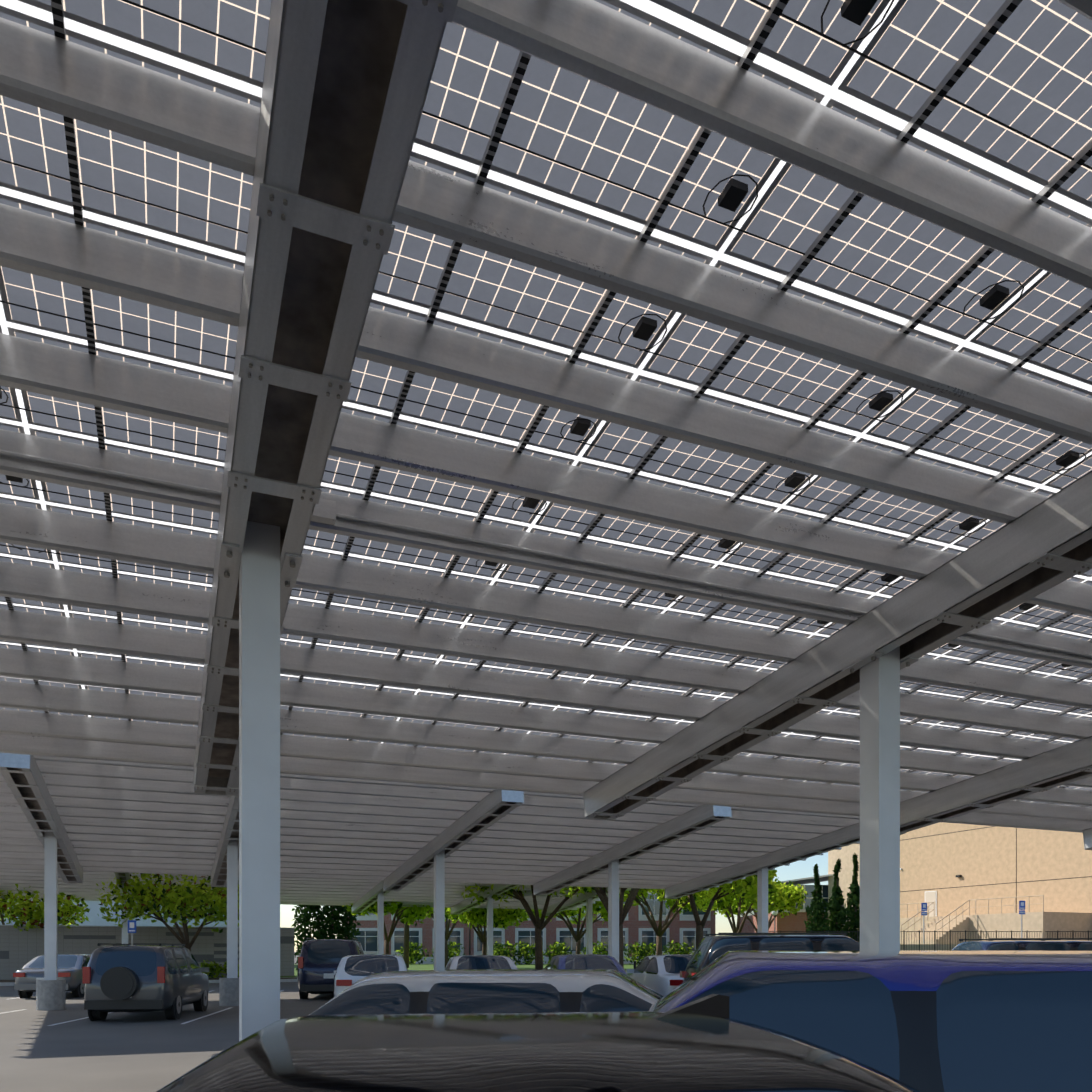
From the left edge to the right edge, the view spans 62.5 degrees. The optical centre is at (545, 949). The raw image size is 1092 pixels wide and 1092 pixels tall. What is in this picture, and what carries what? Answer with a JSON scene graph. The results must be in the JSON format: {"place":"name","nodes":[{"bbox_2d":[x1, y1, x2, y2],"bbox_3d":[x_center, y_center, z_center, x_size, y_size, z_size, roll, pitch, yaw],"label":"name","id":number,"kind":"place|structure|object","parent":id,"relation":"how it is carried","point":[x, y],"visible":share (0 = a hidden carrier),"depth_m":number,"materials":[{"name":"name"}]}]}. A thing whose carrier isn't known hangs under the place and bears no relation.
{"place":"outdoors","nodes":[
{"label":"outdoors","id":0,"kind":"place"},
{"bbox_2d":[0,884,89,932],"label":"tree","id":1,"kind":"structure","parent":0,"point":[31,913],"depth_m":45.74,"materials":[{"name":"green plant"}]},
{"bbox_2d":[0,900,238,926],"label":"white building","id":2,"kind":"structure","parent":0,"point":[94,919],"depth_m":71.30,"materials":[{"name":"white paint"}]},
{"bbox_2d":[0,952,333,1091],"bbox_3d":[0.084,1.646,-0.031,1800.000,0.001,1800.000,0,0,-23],"label":"ground","id":3,"kind":"structure","parent":0,"point":[133,1051],"depth_m":16.02,"materials":[{"name":"grey asphalt"}]},
{"bbox_2d":[13,954,90,997],"bbox_3d":[-17.310,0.922,32.633,2.312,1.561,4.999,0,0,-9],"label":"car","id":4,"kind":"object","parent":3,"relation":"on","point":[31,972],"visible":0.44,"depth_m":30.79,"materials":[{"name":"grey paint"}]},
{"bbox_2d":[128,920,135,944],"bbox_3d":[-15.076,0.271,32.786,0.310,2.750,0.073,0,0,-1],"label":"sign","id":5,"kind":"object","parent":3,"relation":"on","point":[131,926],"visible":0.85,"depth_m":32.76,"materials":[{"name":"blue metal"}]},
{"bbox_2d":[36,978,238,1010],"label":"concrete column bases","id":6,"kind":"object","parent":3,"relation":"on","point":[50,994],"visible":0.33,"depth_m":24.73,"materials":[{"name":"grey concrete"}]},
{"bbox_2d":[0,990,283,1025],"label":"stall lines","id":7,"kind":"object","parent":3,"relation":"on","point":[112,1012],"visible":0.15,"depth_m":21.90,"materials":[{"name":"paint"}]},
{"bbox_2d":[82,943,208,1020],"bbox_3d":[-9.869,0.774,22.518,2.280,1.858,5.004,0,0,-9],"label":"suv","id":8,"kind":"object","parent":3,"relation":"on","point":[170,981],"visible":1,"depth_m":20.49,"materials":[{"name":"grey paint"}]},
{"bbox_2d":[0,925,294,979],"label":"screen wall","id":9,"kind":"structure","parent":3,"relation":"on","point":[19,950],"depth_m":46.58,"materials":[{"name":"grey concrete"}]},
{"bbox_2d":[0,978,296,985],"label":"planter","id":10,"kind":"object","parent":3,"relation":"on","point":[12,982],"visible":0.1,"depth_m":44.84,"materials":[{"name":"grey concrete"}]},
{"bbox_2d":[199,960,218,977],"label":"shrub leaves","id":11,"kind":"object","parent":10,"relation":"on","point":[208,965],"visible":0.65,"depth_m":47.40,"materials":[{"name":"green plant"}]},
{"bbox_2d":[209,961,226,977],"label":"shrub leaves","id":12,"kind":"object","parent":10,"relation":"on","point":[220,968],"visible":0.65,"depth_m":47.68,"materials":[{"name":"green plant"}]},
{"bbox_2d":[291,905,318,969],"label":"tree","id":13,"kind":"object","parent":3,"relation":"on","point":[301,919],"depth_m":63.40,"materials":[{"name":"green plant"}]},
{"bbox_2d":[0,869,630,909],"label":"canopy purlins","id":14,"kind":"object","parent":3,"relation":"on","point":[312,891],"visible":0.29,"depth_m":50.08,"materials":[{"name":"grey metal"}]},
{"bbox_2d":[306,905,332,939],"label":"tree","id":15,"kind":"object","parent":3,"relation":"on","point":[320,916],"depth_m":63.88,"materials":[{"name":"green plant"}]},
{"bbox_2d":[297,938,363,998],"bbox_3d":[-7.525,0.650,32.146,2.470,2.106,5.827,0,0,-9],"label":"suv","id":16,"kind":"object","parent":3,"relation":"on","point":[319,960],"visible":0.56,"depth_m":29.37,"materials":[{"name":"blue paint"}]},
{"bbox_2d":[321,905,346,938],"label":"tree","id":17,"kind":"object","parent":3,"relation":"on","point":[335,913],"depth_m":64.47,"materials":[{"name":"green plant"}]},
{"bbox_2d":[334,906,360,941],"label":"tree","id":18,"kind":"object","parent":3,"relation":"on","point":[350,929],"depth_m":64.96,"materials":[{"name":"green plant"}]},
{"bbox_2d":[122,882,592,954],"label":"canopy columns","id":19,"kind":"structure","parent":3,"relation":"on","point":[380,924],"depth_m":51.66,"materials":[{"name":"grey metal"}]},
{"bbox_2d":[0,872,620,915],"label":"canopy girders","id":20,"kind":"object","parent":19,"relation":"on","point":[366,900],"visible":0.35,"depth_m":53.25,"materials":[{"name":"grey metal"}]},
{"bbox_2d":[334,954,415,996],"bbox_3d":[-4.441,0.902,23.281,2.175,1.602,4.171,0,0,-9],"label":"car","id":21,"kind":"object","parent":3,"relation":"on","point":[350,970],"visible":0.44,"depth_m":21.62,"materials":[{"name":"white paint"}]},
{"bbox_2d":[44,829,767,979],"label":"canopy columns","id":22,"kind":"structure","parent":3,"relation":"on","point":[50,906],"depth_m":26.61,"materials":[{"name":"grey metal"}]},
{"bbox_2d":[0,753,859,898],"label":"support beams","id":23,"kind":"structure","parent":22,"relation":"on","point":[23,777],"depth_m":28.37,"materials":[{"name":"grey metal"}]},
{"bbox_2d":[0,755,859,889],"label":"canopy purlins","id":24,"kind":"object","parent":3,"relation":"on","point":[123,817],"visible":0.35,"depth_m":28.00,"materials":[{"name":"grey metal"}]},
{"bbox_2d":[444,955,517,969],"bbox_3d":[-1.766,0.917,23.906,2.238,1.572,4.792,0,0,-9],"label":"car","id":25,"kind":"object","parent":3,"relation":"on","point":[478,962],"visible":0.15,"depth_m":22.83,"materials":[{"name":"white paint"}]},
{"bbox_2d":[308,969,663,1015],"bbox_3d":[0.246,0.927,6.922,4.585,1.551,2.259,0,0,6],"label":"car","id":26,"kind":"object","parent":3,"relation":"on","point":[474,991],"visible":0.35,"depth_m":6.23,"materials":[{"name":"white paint"}]},
{"bbox_2d":[153,994,920,1091],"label":"car","id":27,"kind":"object","parent":3,"relation":"on","point":[706,1044],"visible":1,"depth_m":1.77,"materials":[{"name":"black paint"}]},
{"bbox_2d":[239,521,899,1040],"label":"canopy columns","id":28,"kind":"structure","parent":3,"relation":"on","point":[259,789],"depth_m":7.05,"materials":[{"name":"grey metal"}]},
{"bbox_2d":[193,0,1091,849],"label":"steel beams","id":29,"kind":"structure","parent":28,"relation":"on","point":[345,88],"depth_m":5.78,"materials":[{"name":"grey metal"}]},
{"bbox_2d":[544,954,629,976],"bbox_3d":[0.948,0.907,24.285,2.196,1.592,4.689,0,0,-9],"label":"car","id":30,"kind":"object","parent":3,"relation":"on","point":[582,962],"visible":0.19,"depth_m":23.21,"materials":[{"name":"blue paint"}]},
{"bbox_2d":[626,954,691,995],"bbox_3d":[3.592,0.912,25.108,2.259,1.582,4.896,0,0,-9],"label":"car","id":31,"kind":"object","parent":3,"relation":"on","point":[660,974],"visible":0.27,"depth_m":23.89,"materials":[{"name":"white paint"}]},
{"bbox_2d":[680,933,859,981],"bbox_3d":[6.040,0.665,20.042,5.827,2.075,2.470,0,0,-1],"label":"car","id":32,"kind":"object","parent":3,"relation":"on","point":[709,949],"visible":0.17,"depth_m":19.17,"materials":[{"name":"black paint"}]},
{"bbox_2d":[644,950,1091,1091],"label":"car","id":33,"kind":"object","parent":3,"relation":"on","point":[969,1021],"visible":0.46,"depth_m":3.38,"materials":[{"name":"blue paint"}]},
{"bbox_2d":[768,930,1091,949],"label":"fence","id":34,"kind":"object","parent":3,"relation":"on","point":[924,946],"visible":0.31,"depth_m":55.28,"materials":[{"name":"grey metal"}]},
{"bbox_2d":[952,938,1091,950],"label":"car","id":35,"kind":"object","parent":3,"relation":"on","point":[1049,944],"visible":0.29,"depth_m":20.33,"materials":[{"name":"blue paint"}]},
{"bbox_2d":[96,873,238,951],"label":"tree","id":36,"kind":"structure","parent":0,"point":[194,900],"depth_m":42.96,"materials":[{"name":"green plant"}]},
{"bbox_2d":[213,964,636,977],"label":"lawn","id":37,"kind":"structure","parent":0,"point":[431,966],"depth_m":74.01,"materials":[{"name":"green plant"}]},
{"bbox_2d":[345,899,432,953],"bbox_3d":[-10.191,-1.859,58.017,6.491,6.624,6.954,0,0,-23],"label":"lawn tree","id":38,"kind":"object","parent":37,"relation":"on","point":[414,913],"depth_m":57.68,"materials":[{"name":"green plant"}]},
{"bbox_2d":[403,917,408,967],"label":"tree trunk","id":39,"kind":"object","parent":37,"relation":"on","point":[406,943],"depth_m":71.68,"materials":[{"name":"plant"}]},
{"bbox_2d":[395,941,428,964],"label":"hedge leaves","id":40,"kind":"object","parent":37,"relation":"on","point":[415,955],"visible":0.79,"depth_m":87.49,"materials":[{"name":"green plant"}]},
{"bbox_2d":[422,907,458,966],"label":"lawn tree","id":41,"kind":"object","parent":37,"relation":"on","point":[447,933],"depth_m":71.70,"materials":[{"name":"plant"}]},
{"bbox_2d":[430,941,464,961],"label":"hedge leaves","id":42,"kind":"object","parent":37,"relation":"on","point":[451,953],"visible":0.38,"depth_m":87.33,"materials":[{"name":"green plant"}]},
{"bbox_2d":[467,909,471,954],"bbox_3d":[-5.075,-0.684,59.912,0.520,4.660,0.520,0,0,-23],"label":"lamp","id":43,"kind":"object","parent":37,"relation":"on","point":[469,935],"visible":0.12,"depth_m":59.87,"materials":[{"name":"grey metal"}]},
{"bbox_2d":[445,907,528,954],"bbox_3d":[-4.491,-1.670,61.901,6.615,6.249,6.669,0,0,-23],"label":"lawn tree","id":44,"kind":"object","parent":37,"relation":"on","point":[501,917],"depth_m":60.07,"materials":[{"name":"green plant"}]},
{"bbox_2d":[481,941,516,959],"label":"hedge leaves","id":45,"kind":"object","parent":37,"relation":"on","point":[499,949],"visible":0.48,"depth_m":87.45,"materials":[{"name":"green plant"}]},
{"bbox_2d":[506,941,546,964],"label":"hedge leaves","id":46,"kind":"object","parent":37,"relation":"on","point":[524,950],"visible":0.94,"depth_m":87.93,"materials":[{"name":"green plant"}]},
{"bbox_2d":[461,883,606,968],"bbox_3d":[-0.542,-2.966,51.971,9.304,8.840,9.500,0,0,-23],"label":"lawn tree","id":47,"kind":"object","parent":37,"relation":"on","point":[539,923],"depth_m":51.77,"materials":[{"name":"brown plant"}]},
{"bbox_2d":[543,941,571,962],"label":"hedge leaves","id":48,"kind":"object","parent":37,"relation":"on","point":[556,950],"visible":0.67,"depth_m":87.32,"materials":[{"name":"green plant"}]},
{"bbox_2d":[531,895,623,953],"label":"lawn tree","id":49,"kind":"object","parent":37,"relation":"on","point":[602,910],"depth_m":67.74,"materials":[{"name":"green plant"}]},
{"bbox_2d":[580,941,607,954],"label":"hedge leaves","id":50,"kind":"object","parent":37,"relation":"on","point":[598,949],"visible":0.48,"depth_m":87.50,"materials":[{"name":"green plant"}]},
{"bbox_2d":[623,942,655,964],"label":"hedge leaves","id":51,"kind":"object","parent":37,"relation":"on","point":[641,953],"visible":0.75,"depth_m":87.69,"materials":[{"name":"green plant"}]},
{"bbox_2d":[663,940,693,954],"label":"hedge leaves","id":52,"kind":"object","parent":37,"relation":"on","point":[682,950],"visible":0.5,"depth_m":88.05,"materials":[{"name":"green plant"}]},
{"bbox_2d":[642,868,781,947],"bbox_3d":[8.437,-2.973,50.039,8.733,8.855,10.023,0,0,-23],"label":"lawn tree","id":53,"kind":"object","parent":37,"relation":"on","point":[739,885],"depth_m":49.57,"materials":[{"name":"green plant"}]},
{"bbox_2d":[701,880,790,932],"bbox_3d":[13.050,-2.424,64.233,7.100,7.756,8.032,0,0,-23],"label":"lawn tree","id":54,"kind":"object","parent":37,"relation":"on","point":[778,898],"depth_m":62.26,"materials":[{"name":"green plant"}]},
{"bbox_2d":[718,876,806,932],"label":"lawn tree","id":55,"kind":"object","parent":37,"relation":"on","point":[797,897],"depth_m":77.50,"materials":[{"name":"green plant"}]},
{"bbox_2d":[771,910,777,932],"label":"lamp","id":56,"kind":"object","parent":37,"relation":"on","point":[774,913],"visible":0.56,"depth_m":70.08,"materials":[{"name":"grey metal"}]},
{"bbox_2d":[348,891,714,963],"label":"brick building","id":57,"kind":"structure","parent":0,"point":[638,928],"depth_m":96.09,"materials":[{"name":"red brick"}]},
{"bbox_2d":[0,0,1091,832],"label":"roof purlins","id":58,"kind":"object","parent":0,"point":[602,44],"visible":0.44,"depth_m":7.44,"materials":[{"name":"grey metal"}]},
{"bbox_2d":[0,0,1091,807],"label":"solar panels","id":59,"kind":"object","parent":58,"relation":"on","point":[1028,72],"depth_m":5.66,"materials":[{"name":"glass"}]},
{"bbox_2d":[5,0,1091,806],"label":"clamps","id":60,"kind":"object","parent":58,"relation":"on","point":[999,18],"visible":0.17,"depth_m":5.85,"materials":[{"name":"metal"}]},
{"bbox_2d":[0,0,1091,733],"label":"junction boxes","id":61,"kind":"object","parent":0,"point":[732,194],"visible":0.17,"depth_m":6.17,"materials":[{"name":"black plastic"}]},
{"bbox_2d":[280,852,827,951],"label":"sky","id":62,"kind":"structure","parent":0,"point":[799,869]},
{"bbox_2d":[549,886,639,967],"bbox_3d":[3.844,-3.272,47.033,10.403,9.445,11.057,0,0,-23],"label":"lawn tree","id":63,"kind":"object","parent":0,"point":[603,897],"depth_m":46.81,"materials":[{"name":"brown plant"}]},
{"bbox_2d":[619,887,723,954],"bbox_3d":[7.382,-2.562,59.970,8.910,8.023,9.107,0,0,-23],"label":"lawn tree","id":64,"kind":"object","parent":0,"point":[659,930],"depth_m":59.87,"materials":[{"name":"green plant"}]},
{"bbox_2d":[739,885,827,934],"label":"building","id":65,"kind":"structure","parent":0,"point":[792,922],"depth_m":82.26,"materials":[{"name":"red brick"}]},
{"bbox_2d":[781,874,832,884],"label":"hall roof","id":66,"kind":"structure","parent":65,"relation":"on","point":[809,880],"depth_m":87.65,"materials":[{"name":"white metal"}]},
{"bbox_2d":[804,864,829,934],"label":"cypress","id":67,"kind":"object","parent":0,"point":[816,920],"depth_m":55.99,"materials":[{"name":"green plant"}]},
{"bbox_2d":[824,858,849,936],"bbox_3d":[18.323,-2.454,56.725,1.654,6.641,1.751,0,0,-23],"label":"cypress","id":68,"kind":"object","parent":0,"point":[835,908],"depth_m":56.51,"materials":[{"name":"green plant"}]},
{"bbox_2d":[844,853,859,942],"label":"cypress","id":69,"kind":"object","parent":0,"point":[853,896],"depth_m":57.03,"materials":[{"name":"green plant"}]},
{"bbox_2d":[921,902,926,943],"bbox_3d":[21.098,-1.504,50.221,0.310,2.300,0.073,0,0,-1],"label":"sign","id":70,"kind":"object","parent":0,"point":[923,907],"visible":1,"depth_m":50.19,"materials":[{"name":"blue metal"}]},
{"bbox_2d":[828,822,1091,943],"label":"stucco building","id":71,"kind":"structure","parent":0,"point":[961,877],"depth_m":62.60,"materials":[{"name":"beige paint"}]},
{"bbox_2d":[1019,900,1024,937],"bbox_3d":[24.470,-1.254,46.261,0.310,2.600,0.073,0,0,-1],"label":"sign","id":72,"kind":"object","parent":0,"point":[1021,907],"visible":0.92,"depth_m":46.23,"materials":[{"name":"blue metal"}]}
]}

